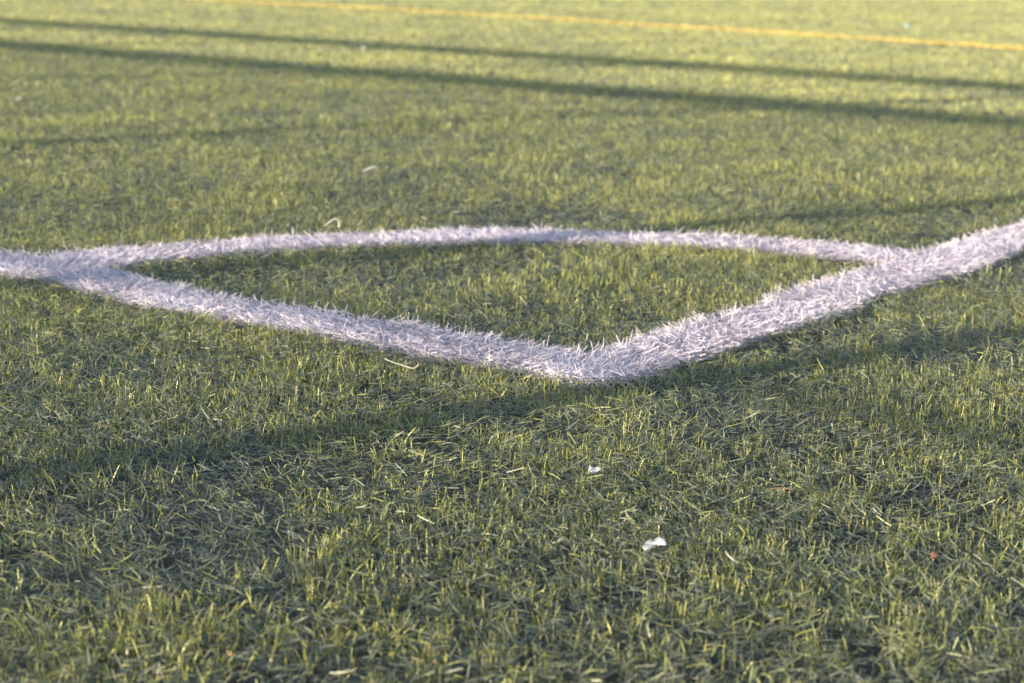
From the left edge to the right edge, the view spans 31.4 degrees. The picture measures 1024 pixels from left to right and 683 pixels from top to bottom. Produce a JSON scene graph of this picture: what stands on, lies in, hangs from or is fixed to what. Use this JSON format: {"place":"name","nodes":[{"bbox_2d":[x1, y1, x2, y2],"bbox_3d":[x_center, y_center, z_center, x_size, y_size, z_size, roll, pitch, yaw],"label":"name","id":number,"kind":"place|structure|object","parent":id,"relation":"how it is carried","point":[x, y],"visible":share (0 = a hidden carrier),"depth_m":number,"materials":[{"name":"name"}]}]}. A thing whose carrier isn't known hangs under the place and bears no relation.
{"place":"outdoors","nodes":[
{"label":"outdoors","id":0,"kind":"place"},
{"bbox_2d":[0,0,1023,682],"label":"ground","id":1,"kind":"structure","parent":0,"point":[334,474],"depth_m":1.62,"materials":[{"name":"green plant"}]},
{"bbox_2d":[14,95,24,100],"bbox_3d":[-1.279,-0.631,4.731,0.026,0.014,0.018,1,13,0],"label":"paper scrap","id":2,"kind":"object","parent":1,"relation":"on","point":[20,97],"visible":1,"depth_m":4.73,"materials":[{"name":"white paper"}]},
{"bbox_2d":[0,245,672,388],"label":"goal line","id":3,"kind":"object","parent":1,"relation":"on","point":[166,296],"visible":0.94,"depth_m":2.09,"materials":[{"name":"white paint"}]},
{"bbox_2d":[385,359,418,368],"bbox_3d":[-0.115,0.023,1.888,0.037,0.008,0.006,3,13,8],"label":"loose straw","id":4,"kind":"object","parent":1,"relation":"on","point":[401,365],"visible":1,"depth_m":1.89,"materials":[{"name":"beige plant"}]},
{"bbox_2d":[0,223,995,280],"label":"corner arc","id":5,"kind":"object","parent":1,"relation":"on","point":[856,251],"visible":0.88,"depth_m":2.67,"materials":[{"name":"white paint"}]},
{"bbox_2d":[588,466,601,473],"bbox_3d":[0.069,0.109,1.540,0.010,0.006,0.012,10,16,36],"label":"paper scrap","id":6,"kind":"object","parent":1,"relation":"on","point":[592,469],"visible":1,"depth_m":1.54,"materials":[{"name":"white paper"}]},
{"bbox_2d":[196,0,1023,50],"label":"yellow line","id":7,"kind":"object","parent":1,"relation":"on","point":[906,40],"visible":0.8,"depth_m":9.32,"materials":[{"name":"yellow paint"}]},
{"bbox_2d":[641,537,667,552],"bbox_3d":[0.105,0.151,1.352,0.019,0.010,0.008,-1,13,-11],"label":"paper scrap","id":8,"kind":"object","parent":1,"relation":"on","point":[659,541],"visible":1,"depth_m":1.35,"materials":[{"name":"white paper"}]},
{"bbox_2d":[531,218,1023,385],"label":"touch line","id":9,"kind":"object","parent":1,"relation":"on","point":[978,249],"visible":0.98,"depth_m":2.29,"materials":[{"name":"white paint"}]},
{"bbox_2d":[766,488,792,490],"bbox_3d":[0.218,0.121,1.487,0.022,0.003,0.003,2,13,3],"label":"dry stalk","id":10,"kind":"object","parent":1,"relation":"on","point":[778,488],"visible":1,"depth_m":1.49,"materials":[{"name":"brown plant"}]},
{"bbox_2d":[930,551,938,558],"bbox_3d":[0.309,0.156,1.334,0.006,0.005,0.007,10,16,36],"label":"petal","id":11,"kind":"object","parent":1,"relation":"on","point":[934,554],"visible":1,"depth_m":1.33,"materials":[{"name":"pink plant"}]}
]}

